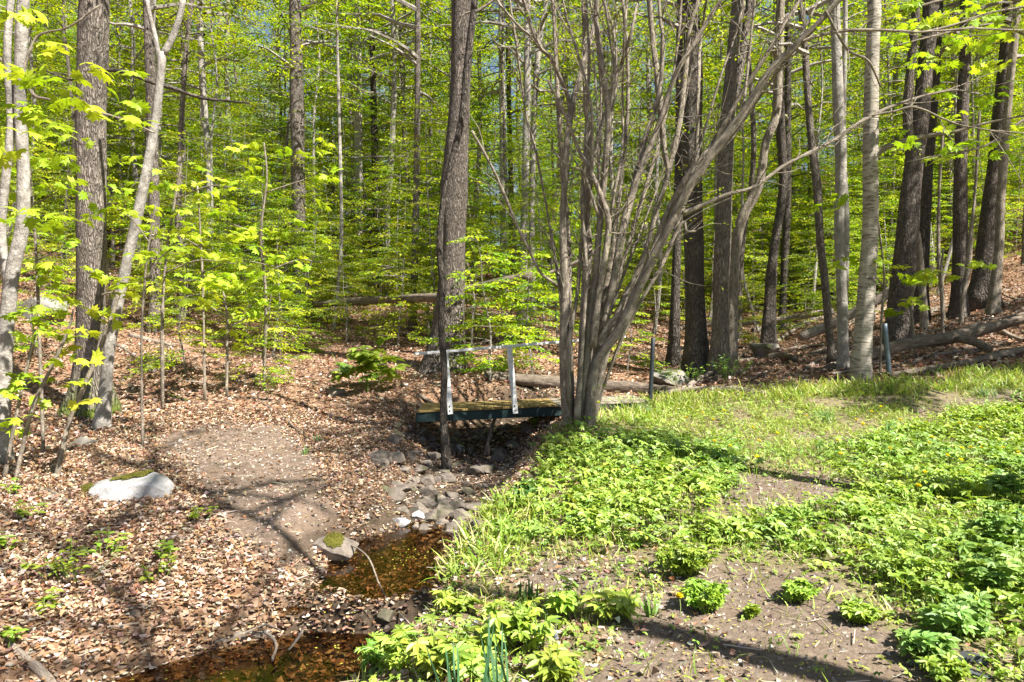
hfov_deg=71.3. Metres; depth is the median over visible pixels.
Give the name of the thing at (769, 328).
forest tree
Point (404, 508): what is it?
stream stone
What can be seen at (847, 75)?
forest tree
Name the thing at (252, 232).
maple sapling
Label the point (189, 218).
beech sapling
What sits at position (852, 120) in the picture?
forest tree
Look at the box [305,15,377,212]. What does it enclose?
forest tree
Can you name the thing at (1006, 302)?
dead branch
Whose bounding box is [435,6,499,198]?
forest tree
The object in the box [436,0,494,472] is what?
cherry tree
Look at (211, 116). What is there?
beech sapling
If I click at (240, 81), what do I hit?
forest tree
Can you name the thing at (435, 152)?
beech sapling
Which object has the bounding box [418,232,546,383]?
beech sapling
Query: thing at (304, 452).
grass tuft
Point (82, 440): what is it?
boulder
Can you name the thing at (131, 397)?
dead branch
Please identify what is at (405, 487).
stream stone
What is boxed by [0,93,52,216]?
beech sapling
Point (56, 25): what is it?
beech sapling
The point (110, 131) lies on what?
beech sapling
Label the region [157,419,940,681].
soil crumbs
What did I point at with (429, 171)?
beech sapling
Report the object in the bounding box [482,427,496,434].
stream stone
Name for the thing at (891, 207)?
beech sapling
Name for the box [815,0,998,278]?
forest tree
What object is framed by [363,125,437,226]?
beech sapling
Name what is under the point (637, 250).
beech sapling
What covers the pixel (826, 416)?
grass tuft
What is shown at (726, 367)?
shrub
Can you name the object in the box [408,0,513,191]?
forest tree
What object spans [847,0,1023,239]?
forest tree
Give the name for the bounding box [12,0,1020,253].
sky
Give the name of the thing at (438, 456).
stream stone
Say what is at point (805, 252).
beech sapling
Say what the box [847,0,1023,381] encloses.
birch tree
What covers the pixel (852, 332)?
dead branch
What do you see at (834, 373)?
dead branch
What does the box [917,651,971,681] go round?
herb tuft
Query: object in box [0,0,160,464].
beech tree
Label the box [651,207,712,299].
beech sapling
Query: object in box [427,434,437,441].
stream stone
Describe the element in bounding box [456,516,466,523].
stream stone
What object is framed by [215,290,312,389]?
beech sapling
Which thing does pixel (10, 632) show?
beech seedling
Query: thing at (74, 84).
beech sapling
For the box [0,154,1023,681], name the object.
ground
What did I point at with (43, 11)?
forest tree
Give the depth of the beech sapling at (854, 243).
21.17 m
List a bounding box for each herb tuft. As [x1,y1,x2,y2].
[655,533,719,577]
[680,577,729,613]
[742,602,762,620]
[780,577,818,603]
[836,598,883,624]
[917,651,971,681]
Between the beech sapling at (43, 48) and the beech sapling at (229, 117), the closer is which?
the beech sapling at (229, 117)
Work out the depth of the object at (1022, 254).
23.38 m
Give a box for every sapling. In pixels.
[0,0,61,182]
[0,0,73,143]
[0,2,69,193]
[0,4,74,232]
[0,7,61,201]
[0,38,74,196]
[0,52,58,201]
[0,73,75,218]
[0,84,73,195]
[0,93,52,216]
[0,120,95,450]
[0,125,74,273]
[0,130,28,252]
[0,149,40,242]
[0,245,75,356]
[0,310,59,477]
[7,91,131,239]
[8,291,102,481]
[10,104,112,278]
[10,140,67,209]
[27,26,76,205]
[27,197,75,283]
[29,64,133,214]
[32,62,169,241]
[33,47,68,191]
[40,40,143,214]
[44,176,148,308]
[45,32,126,208]
[47,36,138,173]
[54,43,186,243]
[54,265,141,474]
[61,34,166,242]
[65,35,218,228]
[78,184,231,446]
[106,130,258,324]
[107,15,205,223]
[107,154,261,408]
[110,40,191,216]
[112,171,220,281]
[119,253,232,378]
[120,225,206,325]
[123,138,217,247]
[135,170,215,297]
[144,159,234,316]
[147,192,233,306]
[163,71,228,230]
[163,82,289,271]
[163,95,221,203]
[166,57,242,207]
[167,102,224,223]
[169,180,230,284]
[174,186,311,400]
[176,82,245,203]
[182,207,257,306]
[185,105,262,234]
[185,141,247,246]
[189,130,283,279]
[191,203,260,299]
[192,278,287,396]
[197,101,280,262]
[197,173,246,279]
[205,137,343,387]
[211,261,288,345]
[213,110,291,271]
[214,104,280,219]
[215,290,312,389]
[216,142,325,327]
[217,49,289,225]
[221,207,342,352]
[222,181,292,289]
[223,122,288,254]
[228,66,291,225]
[230,245,326,355]
[232,143,352,310]
[234,129,279,220]
[249,140,335,292]
[251,110,291,218]
[254,201,349,300]
[258,46,366,256]
[258,157,347,301]
[262,218,355,321]
[264,120,346,236]
[281,50,370,236]
[286,131,336,232]
[288,45,408,283]
[289,98,383,278]
[293,193,349,293]
[296,219,385,326]
[300,234,399,343]
[305,92,350,214]
[306,168,371,296]
[322,98,435,258]
[324,73,411,228]
[325,116,384,228]
[331,65,419,253]
[331,116,406,231]
[334,153,385,235]
[334,185,436,296]
[335,96,424,254]
[343,135,437,308]
[343,169,435,287]
[348,115,442,291]
[355,240,433,346]
[363,94,444,263]
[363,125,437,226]
[365,89,501,332]
[367,122,447,255]
[381,224,479,333]
[392,142,471,278]
[395,17,557,283]
[407,212,526,346]
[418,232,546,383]
[420,68,519,258]
[421,107,447,229]
[422,128,497,243]
[423,98,547,289]
[423,117,472,222]
[424,179,507,330]
[425,29,537,233]
[428,95,516,253]
[435,113,499,266]
[475,172,547,321]
[477,251,574,373]
[490,95,601,333]
[494,88,558,245]
[495,127,603,275]
[495,133,558,251]
[496,132,572,242]
[497,200,592,346]
[507,170,577,272]
[512,165,581,306]
[513,181,572,291]
[517,131,558,263]
[517,159,595,268]
[535,125,591,261]
[542,189,625,308]
[557,152,648,277]
[558,145,633,266]
[572,192,641,322]
[573,141,641,269]
[574,18,712,290]
[579,159,655,300]
[593,66,667,242]
[605,132,712,309]
[608,289,669,371]
[613,171,712,333]
[621,170,682,279]
[625,177,673,275]
[628,8,800,306]
[632,50,733,270]
[632,123,682,275]
[641,212,712,321]
[650,193,713,312]
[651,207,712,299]
[666,163,750,295]
[667,135,792,269]
[669,62,788,301]
[669,145,752,299]
[703,145,758,256]
[704,105,814,296]
[704,149,789,294]
[704,153,767,297]
[706,130,774,281]
[731,120,833,274]
[734,140,830,293]
[734,143,776,243]
[738,280,784,343]
[743,172,833,302]
[743,235,791,315]
[744,115,832,293]
[748,164,856,294]
[752,210,835,309]
[760,237,851,332]
[764,56,851,236]
[764,163,887,301]
[765,153,830,284]
[766,111,832,253]
[766,131,897,309]
[770,134,831,227]
[778,197,881,313]
[792,165,889,312]
[795,63,951,286]
[802,120,861,215]
[807,148,853,247]
[811,193,928,374]
[812,143,888,286]
[815,192,936,320]
[821,126,860,190]
[823,156,859,248]
[826,97,913,279]
[828,103,895,250]
[829,106,904,288]
[832,116,935,290]
[852,157,940,248]
[852,167,951,289]
[877,271,937,357]
[878,104,971,245]
[879,32,1012,241]
[879,45,971,224]
[884,16,1012,198]
[893,45,1020,261]
[912,248,997,332]
[916,234,928,329]
[929,182,952,289]
[931,12,1023,223]
[931,81,1022,240]
[932,30,1023,231]
[932,102,986,241]
[932,137,1021,234]
[933,47,1014,210]
[934,33,1023,221]
[934,54,983,222]
[936,127,945,320]
[941,115,1022,268]
[958,111,980,324]
[968,36,1023,202]
[968,89,1023,250]
[968,92,1023,233]
[969,5,1022,171]
[982,1,1023,164]
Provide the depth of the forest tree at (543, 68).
34.59 m
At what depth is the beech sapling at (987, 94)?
39.22 m
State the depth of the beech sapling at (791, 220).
27.66 m
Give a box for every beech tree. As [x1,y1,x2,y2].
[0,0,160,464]
[90,0,185,430]
[830,0,849,370]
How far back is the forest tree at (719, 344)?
13.09 m
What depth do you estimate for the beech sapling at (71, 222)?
20.81 m
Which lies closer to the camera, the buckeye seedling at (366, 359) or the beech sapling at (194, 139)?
the buckeye seedling at (366, 359)
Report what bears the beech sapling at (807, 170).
on the ground at (810, 648)
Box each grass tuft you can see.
[302,445,310,454]
[630,402,657,413]
[809,408,837,423]
[878,419,901,433]
[967,385,997,398]
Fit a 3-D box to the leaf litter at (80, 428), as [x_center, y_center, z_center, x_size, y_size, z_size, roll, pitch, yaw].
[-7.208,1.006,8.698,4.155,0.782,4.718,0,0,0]
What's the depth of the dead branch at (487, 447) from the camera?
10.17 m
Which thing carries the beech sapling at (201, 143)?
on the ground at (810, 648)
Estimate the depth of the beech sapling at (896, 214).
26.77 m
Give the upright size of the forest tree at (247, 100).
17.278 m
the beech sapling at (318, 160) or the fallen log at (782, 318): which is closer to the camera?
the fallen log at (782, 318)
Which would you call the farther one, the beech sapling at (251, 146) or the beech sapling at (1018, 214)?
the beech sapling at (251, 146)
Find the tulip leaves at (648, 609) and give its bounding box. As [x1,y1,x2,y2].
[639,595,660,617]
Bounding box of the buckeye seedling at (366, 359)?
[330,336,409,393]
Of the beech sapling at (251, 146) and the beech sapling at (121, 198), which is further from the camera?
the beech sapling at (251, 146)
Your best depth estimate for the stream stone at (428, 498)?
8.11 m
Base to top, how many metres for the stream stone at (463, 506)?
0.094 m
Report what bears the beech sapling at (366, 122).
on the ground at (810, 648)
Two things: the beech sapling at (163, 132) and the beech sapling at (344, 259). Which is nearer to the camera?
the beech sapling at (344, 259)
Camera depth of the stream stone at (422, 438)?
10.18 m
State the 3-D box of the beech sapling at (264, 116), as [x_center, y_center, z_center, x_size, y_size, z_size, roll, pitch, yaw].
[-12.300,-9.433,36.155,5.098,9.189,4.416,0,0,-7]
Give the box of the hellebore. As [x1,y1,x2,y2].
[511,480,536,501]
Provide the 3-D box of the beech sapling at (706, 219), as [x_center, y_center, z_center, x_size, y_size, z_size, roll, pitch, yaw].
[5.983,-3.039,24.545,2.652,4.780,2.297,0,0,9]
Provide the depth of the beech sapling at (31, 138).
31.69 m
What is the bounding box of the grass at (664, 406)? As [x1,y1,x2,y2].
[340,358,1023,681]
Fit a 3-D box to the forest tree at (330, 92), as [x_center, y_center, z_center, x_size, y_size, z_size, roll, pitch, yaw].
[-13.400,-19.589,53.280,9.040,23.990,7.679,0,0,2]
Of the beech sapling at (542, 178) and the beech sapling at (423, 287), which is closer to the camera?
the beech sapling at (423, 287)
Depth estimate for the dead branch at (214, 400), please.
11.43 m
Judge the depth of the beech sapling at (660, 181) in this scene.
36.96 m
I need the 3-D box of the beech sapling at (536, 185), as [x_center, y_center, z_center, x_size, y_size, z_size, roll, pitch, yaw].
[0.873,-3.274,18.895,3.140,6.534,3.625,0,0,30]
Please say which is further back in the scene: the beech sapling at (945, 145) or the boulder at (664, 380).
the beech sapling at (945, 145)
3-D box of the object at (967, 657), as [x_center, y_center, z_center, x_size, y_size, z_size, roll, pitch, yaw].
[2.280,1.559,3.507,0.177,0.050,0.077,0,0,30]
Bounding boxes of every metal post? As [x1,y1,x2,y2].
[648,338,654,400]
[882,323,891,372]
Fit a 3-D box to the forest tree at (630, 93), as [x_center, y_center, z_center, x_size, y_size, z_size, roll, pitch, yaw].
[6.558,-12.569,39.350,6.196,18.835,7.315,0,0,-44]
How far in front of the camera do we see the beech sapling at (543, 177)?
40.20 m
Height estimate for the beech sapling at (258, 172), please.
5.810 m
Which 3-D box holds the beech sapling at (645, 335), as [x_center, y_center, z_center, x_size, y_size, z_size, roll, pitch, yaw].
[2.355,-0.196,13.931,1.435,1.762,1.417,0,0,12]
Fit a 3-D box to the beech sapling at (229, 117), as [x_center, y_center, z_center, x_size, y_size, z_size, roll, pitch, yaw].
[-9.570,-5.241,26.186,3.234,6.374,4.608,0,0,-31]
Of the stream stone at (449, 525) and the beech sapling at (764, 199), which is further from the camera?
the beech sapling at (764, 199)
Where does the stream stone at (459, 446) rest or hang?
on the ground at (810, 648)
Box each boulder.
[16,297,68,322]
[67,437,97,446]
[79,469,173,502]
[143,364,156,372]
[312,532,358,560]
[327,368,354,377]
[327,388,344,396]
[653,368,689,385]
[748,343,779,357]
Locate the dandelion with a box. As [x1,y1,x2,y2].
[675,591,683,615]
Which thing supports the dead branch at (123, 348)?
on the leaf litter at (744, 373)
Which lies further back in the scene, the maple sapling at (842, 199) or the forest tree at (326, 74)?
the forest tree at (326, 74)
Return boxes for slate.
[906,657,993,678]
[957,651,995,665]
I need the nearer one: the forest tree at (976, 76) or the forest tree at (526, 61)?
the forest tree at (526, 61)
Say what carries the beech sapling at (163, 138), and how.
on the ground at (810, 648)
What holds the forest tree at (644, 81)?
on the ground at (810, 648)
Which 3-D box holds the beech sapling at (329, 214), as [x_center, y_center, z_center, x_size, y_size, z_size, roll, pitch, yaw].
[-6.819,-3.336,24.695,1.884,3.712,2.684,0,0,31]
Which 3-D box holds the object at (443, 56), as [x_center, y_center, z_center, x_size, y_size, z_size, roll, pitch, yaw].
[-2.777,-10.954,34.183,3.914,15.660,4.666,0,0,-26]
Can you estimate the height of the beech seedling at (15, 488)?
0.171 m
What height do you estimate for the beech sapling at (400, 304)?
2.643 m
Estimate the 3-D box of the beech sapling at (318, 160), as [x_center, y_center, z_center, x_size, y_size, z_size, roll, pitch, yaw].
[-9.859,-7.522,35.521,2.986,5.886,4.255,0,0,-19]
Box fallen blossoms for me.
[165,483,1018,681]
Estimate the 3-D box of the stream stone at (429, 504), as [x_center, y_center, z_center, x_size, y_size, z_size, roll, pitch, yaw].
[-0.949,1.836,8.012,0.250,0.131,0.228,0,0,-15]
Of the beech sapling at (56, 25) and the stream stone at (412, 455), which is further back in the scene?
the beech sapling at (56, 25)
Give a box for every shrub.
[655,361,708,384]
[710,354,752,380]
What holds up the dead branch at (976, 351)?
on the ground at (810, 648)
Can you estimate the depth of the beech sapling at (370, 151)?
34.32 m
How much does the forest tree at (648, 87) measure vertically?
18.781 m
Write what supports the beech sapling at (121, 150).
on the ground at (810, 648)
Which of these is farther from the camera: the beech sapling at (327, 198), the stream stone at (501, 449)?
the beech sapling at (327, 198)
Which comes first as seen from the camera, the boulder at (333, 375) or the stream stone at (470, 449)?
the stream stone at (470, 449)
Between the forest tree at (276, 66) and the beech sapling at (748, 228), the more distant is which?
the forest tree at (276, 66)
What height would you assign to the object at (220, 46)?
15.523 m
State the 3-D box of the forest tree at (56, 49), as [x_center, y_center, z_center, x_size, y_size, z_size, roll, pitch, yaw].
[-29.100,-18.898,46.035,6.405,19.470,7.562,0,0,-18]
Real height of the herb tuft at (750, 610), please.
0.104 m
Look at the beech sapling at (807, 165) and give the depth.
53.23 m
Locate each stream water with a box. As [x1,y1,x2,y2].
[115,632,391,681]
[270,520,454,610]
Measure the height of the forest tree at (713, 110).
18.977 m
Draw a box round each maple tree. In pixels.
[46,0,249,420]
[417,0,471,374]
[877,0,1023,166]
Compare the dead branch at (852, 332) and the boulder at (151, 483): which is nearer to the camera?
the boulder at (151, 483)
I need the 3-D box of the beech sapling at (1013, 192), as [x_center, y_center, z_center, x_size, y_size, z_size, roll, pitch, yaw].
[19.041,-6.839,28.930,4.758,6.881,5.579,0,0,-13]
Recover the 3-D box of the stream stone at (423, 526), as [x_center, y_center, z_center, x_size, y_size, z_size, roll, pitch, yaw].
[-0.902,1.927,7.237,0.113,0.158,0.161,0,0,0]
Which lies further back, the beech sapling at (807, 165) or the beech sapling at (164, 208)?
the beech sapling at (807, 165)
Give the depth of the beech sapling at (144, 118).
33.07 m
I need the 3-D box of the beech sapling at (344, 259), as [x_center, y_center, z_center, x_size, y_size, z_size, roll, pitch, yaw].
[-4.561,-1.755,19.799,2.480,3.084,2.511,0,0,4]
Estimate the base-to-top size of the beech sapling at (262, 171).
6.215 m
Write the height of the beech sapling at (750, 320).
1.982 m
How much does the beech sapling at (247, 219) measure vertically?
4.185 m
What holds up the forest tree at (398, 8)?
on the ground at (810, 648)
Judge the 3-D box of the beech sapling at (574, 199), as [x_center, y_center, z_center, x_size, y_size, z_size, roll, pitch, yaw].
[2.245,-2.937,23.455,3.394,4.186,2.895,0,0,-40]
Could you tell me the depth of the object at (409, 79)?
36.32 m
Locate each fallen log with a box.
[238,270,532,311]
[483,371,681,393]
[548,250,593,275]
[659,371,766,395]
[707,308,833,326]
[766,352,797,361]
[798,289,888,340]
[815,315,1023,370]
[876,264,934,295]
[885,346,1023,377]
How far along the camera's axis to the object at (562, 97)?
24.85 m
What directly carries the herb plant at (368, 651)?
on the ground at (810, 648)
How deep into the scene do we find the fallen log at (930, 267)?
18.69 m
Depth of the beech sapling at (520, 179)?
38.80 m
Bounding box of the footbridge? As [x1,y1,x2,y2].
[414,336,647,422]
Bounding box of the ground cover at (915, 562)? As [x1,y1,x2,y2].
[361,366,1023,681]
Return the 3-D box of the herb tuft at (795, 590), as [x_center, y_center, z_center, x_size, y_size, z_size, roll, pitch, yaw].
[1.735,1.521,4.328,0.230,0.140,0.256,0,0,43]
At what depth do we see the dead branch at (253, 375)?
13.34 m
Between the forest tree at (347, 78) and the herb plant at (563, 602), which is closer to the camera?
the herb plant at (563, 602)
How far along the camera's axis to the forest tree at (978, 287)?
18.36 m
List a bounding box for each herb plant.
[354,631,385,670]
[373,623,418,670]
[389,613,481,678]
[430,589,484,612]
[432,640,505,681]
[473,599,529,650]
[504,597,560,652]
[525,641,584,681]
[527,417,538,427]
[544,575,582,620]
[579,584,642,623]
[893,623,961,657]
[913,584,994,641]
[944,540,1023,601]
[965,497,1023,546]
[981,468,1023,504]
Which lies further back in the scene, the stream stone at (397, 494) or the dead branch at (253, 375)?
the dead branch at (253, 375)
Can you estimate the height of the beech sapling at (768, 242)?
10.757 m
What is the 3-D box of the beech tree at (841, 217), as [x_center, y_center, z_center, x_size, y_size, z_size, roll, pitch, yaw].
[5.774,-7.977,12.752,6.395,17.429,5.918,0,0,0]
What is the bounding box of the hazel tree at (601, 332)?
[455,0,1023,429]
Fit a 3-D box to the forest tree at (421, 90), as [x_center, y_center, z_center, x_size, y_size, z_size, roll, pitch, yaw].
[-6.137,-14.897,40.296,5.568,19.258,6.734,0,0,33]
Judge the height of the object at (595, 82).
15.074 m
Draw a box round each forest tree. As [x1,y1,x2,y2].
[0,0,55,64]
[0,0,74,141]
[0,0,77,199]
[0,1,108,99]
[27,0,111,119]
[28,0,115,143]
[45,0,165,138]
[47,0,180,221]
[49,0,209,267]
[52,0,238,248]
[54,12,139,118]
[55,0,260,332]
[56,0,145,180]
[107,0,261,279]
[110,3,164,147]
[113,0,270,144]
[120,0,277,297]
[121,0,273,155]
[122,16,216,171]
[129,1,231,156]
[139,0,309,250]
[162,0,252,162]
[173,0,273,186]
[193,5,263,157]
[194,2,248,178]
[206,18,244,126]
[207,0,361,265]
[208,0,324,227]
[214,0,287,144]
[222,0,332,161]
[223,26,260,173]
[232,0,308,185]
[233,0,335,215]
[239,0,396,319]
[243,59,287,197]
[261,0,364,233]
[266,16,336,152]
[269,0,439,276]
[282,0,376,228]
[288,7,382,212]
[301,0,494,296]
[302,0,370,223]
[302,0,450,291]
[303,0,449,287]
[305,0,434,172]
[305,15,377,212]
[306,0,486,261]
[312,1,387,177]
[313,0,495,330]
[315,0,486,276]
[320,6,443,216]
[346,2,497,247]
[361,1,449,220]
[362,0,557,218]
[362,10,447,137]
[376,19,444,188]
[399,0,559,282]
[406,11,471,204]
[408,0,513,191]
[421,0,608,324]
[421,1,531,173]
[431,0,569,299]
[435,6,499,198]
[443,0,579,210]
[471,0,580,285]
[478,0,611,314]
[489,1,659,291]
[494,1,639,276]
[494,14,572,230]
[497,12,556,183]
[507,0,714,307]
[513,64,570,176]
[531,1,635,219]
[534,1,625,203]
[548,0,725,307]
[573,0,682,365]
[573,1,646,228]
[575,0,675,273]
[613,2,707,235]
[616,2,675,268]
[637,0,760,194]
[652,0,819,253]
[654,0,889,366]
[665,13,745,224]
[669,0,808,232]
[680,0,709,377]
[683,0,911,363]
[701,0,887,311]
[702,1,799,191]
[702,31,733,221]
[703,0,908,329]
[704,0,752,377]
[705,0,775,176]
[706,0,898,343]
[707,0,828,255]
[733,1,859,309]
[747,5,815,187]
[748,3,884,277]
[753,19,832,196]
[760,17,830,194]
[761,4,861,200]
[791,1,860,249]
[792,11,853,187]
[801,11,892,162]
[811,0,1000,213]
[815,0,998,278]
[817,0,905,147]
[827,1,948,214]
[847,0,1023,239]
[848,0,921,219]
[855,0,974,171]
[878,0,938,345]
[885,0,1023,314]
[888,0,1012,319]
[894,1,1006,324]
[916,0,1022,214]
[939,1,1019,167]
[942,5,1023,237]
[943,0,1012,310]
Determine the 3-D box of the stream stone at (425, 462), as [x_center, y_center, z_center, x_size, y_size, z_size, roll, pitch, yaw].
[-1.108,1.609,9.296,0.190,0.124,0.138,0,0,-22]
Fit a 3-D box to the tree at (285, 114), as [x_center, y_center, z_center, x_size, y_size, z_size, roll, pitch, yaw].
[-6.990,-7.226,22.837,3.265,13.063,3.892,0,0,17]
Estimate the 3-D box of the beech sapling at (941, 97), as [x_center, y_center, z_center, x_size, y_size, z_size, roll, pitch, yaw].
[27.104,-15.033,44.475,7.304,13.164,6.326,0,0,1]
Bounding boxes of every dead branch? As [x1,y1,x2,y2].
[4,638,56,681]
[17,593,78,659]
[45,488,93,512]
[116,343,136,357]
[126,395,149,402]
[128,333,173,346]
[168,393,188,400]
[170,365,196,372]
[179,380,214,384]
[181,363,219,370]
[189,393,236,404]
[214,624,281,661]
[228,396,272,399]
[250,373,276,378]
[253,396,307,437]
[287,630,303,650]
[351,545,412,626]
[375,466,424,487]
[400,383,434,402]
[483,419,495,456]
[697,366,750,382]
[739,356,759,360]
[743,369,778,386]
[750,320,796,331]
[776,371,806,376]
[778,325,801,341]
[779,344,825,349]
[790,316,822,326]
[800,314,836,325]
[805,341,850,369]
[808,346,851,354]
[831,370,848,374]
[849,300,887,340]
[859,649,898,653]
[891,353,919,366]
[891,377,945,394]
[913,353,931,362]
[915,320,957,335]
[930,305,948,310]
[931,348,998,356]
[955,338,1009,359]
[967,317,990,326]
[979,298,1023,311]
[983,656,1013,659]
[989,312,1023,320]
[999,330,1023,340]
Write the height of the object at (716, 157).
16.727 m
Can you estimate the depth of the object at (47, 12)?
33.01 m
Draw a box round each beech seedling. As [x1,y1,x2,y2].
[0,477,20,494]
[0,532,25,551]
[0,626,29,648]
[13,500,48,521]
[13,537,127,586]
[31,587,64,613]
[75,525,132,557]
[135,548,178,583]
[152,538,174,556]
[189,506,217,519]
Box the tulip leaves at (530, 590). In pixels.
[518,579,538,603]
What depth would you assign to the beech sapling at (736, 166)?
31.41 m
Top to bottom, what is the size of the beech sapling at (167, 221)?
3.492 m
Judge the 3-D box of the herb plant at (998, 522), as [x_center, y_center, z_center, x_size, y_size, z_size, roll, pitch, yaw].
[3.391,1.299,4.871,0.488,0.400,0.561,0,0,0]
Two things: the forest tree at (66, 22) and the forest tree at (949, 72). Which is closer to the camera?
the forest tree at (949, 72)
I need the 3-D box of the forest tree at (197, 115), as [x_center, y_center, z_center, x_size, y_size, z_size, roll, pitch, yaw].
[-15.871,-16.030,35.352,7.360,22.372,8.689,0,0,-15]
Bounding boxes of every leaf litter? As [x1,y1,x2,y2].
[0,262,1023,452]
[0,394,172,469]
[0,401,763,681]
[8,177,1023,320]
[671,387,1019,672]
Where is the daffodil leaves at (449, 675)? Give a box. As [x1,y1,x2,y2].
[424,640,459,681]
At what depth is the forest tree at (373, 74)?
26.89 m
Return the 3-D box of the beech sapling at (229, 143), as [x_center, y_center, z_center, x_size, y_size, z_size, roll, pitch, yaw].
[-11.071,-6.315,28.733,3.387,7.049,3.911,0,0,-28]
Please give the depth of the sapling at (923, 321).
17.15 m
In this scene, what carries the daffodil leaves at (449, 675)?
on the ground at (810, 648)
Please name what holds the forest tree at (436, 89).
on the ground at (810, 648)
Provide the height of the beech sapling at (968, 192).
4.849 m
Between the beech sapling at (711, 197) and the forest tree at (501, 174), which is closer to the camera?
the forest tree at (501, 174)
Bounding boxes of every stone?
[366,450,390,458]
[371,458,388,467]
[376,608,393,621]
[385,487,406,503]
[388,434,400,444]
[389,452,405,462]
[390,481,402,486]
[391,429,402,436]
[393,422,401,427]
[393,518,410,526]
[395,483,411,492]
[396,505,409,514]
[399,466,410,473]
[404,451,416,460]
[408,482,416,490]
[409,476,419,482]
[409,502,425,512]
[411,510,424,518]
[415,465,427,472]
[416,499,437,508]
[417,485,438,495]
[419,428,428,436]
[419,436,426,442]
[419,523,428,529]
[420,474,435,484]
[421,460,431,465]
[422,496,434,500]
[424,511,435,520]
[425,461,433,468]
[426,452,436,459]
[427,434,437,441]
[427,442,434,448]
[432,509,437,520]
[435,493,448,504]
[435,501,453,513]
[436,452,440,459]
[436,508,451,519]
[436,519,448,524]
[438,469,449,472]
[441,473,456,482]
[445,491,458,499]
[446,521,463,531]
[449,499,463,508]
[450,437,458,443]
[451,446,456,453]
[452,461,464,466]
[453,508,470,519]
[456,444,464,451]
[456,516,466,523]
[459,503,469,509]
[462,487,478,495]
[465,446,473,451]
[466,501,483,510]
[467,464,484,475]
[467,519,482,531]
[473,429,483,435]
[479,434,486,441]
[480,465,493,473]
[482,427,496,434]
[490,451,505,461]
[491,447,504,452]
[501,423,512,430]
[504,440,518,448]
[519,421,529,426]
[519,425,531,433]
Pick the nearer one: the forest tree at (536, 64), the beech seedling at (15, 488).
the beech seedling at (15, 488)
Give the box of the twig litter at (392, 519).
[0,371,1005,681]
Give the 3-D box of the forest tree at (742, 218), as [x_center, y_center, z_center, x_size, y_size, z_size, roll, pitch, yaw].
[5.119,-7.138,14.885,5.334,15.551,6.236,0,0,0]
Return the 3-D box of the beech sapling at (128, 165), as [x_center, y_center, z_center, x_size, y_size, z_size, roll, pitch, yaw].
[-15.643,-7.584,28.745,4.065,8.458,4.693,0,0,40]
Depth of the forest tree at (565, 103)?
27.11 m
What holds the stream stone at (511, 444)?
on the ground at (810, 648)
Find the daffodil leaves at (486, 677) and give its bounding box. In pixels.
[480,610,508,681]
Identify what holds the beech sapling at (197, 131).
on the ground at (810, 648)
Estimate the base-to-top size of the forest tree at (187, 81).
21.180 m
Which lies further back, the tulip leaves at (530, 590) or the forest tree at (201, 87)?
the forest tree at (201, 87)
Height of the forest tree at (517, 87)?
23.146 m
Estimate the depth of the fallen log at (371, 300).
16.06 m
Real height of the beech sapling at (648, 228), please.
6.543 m

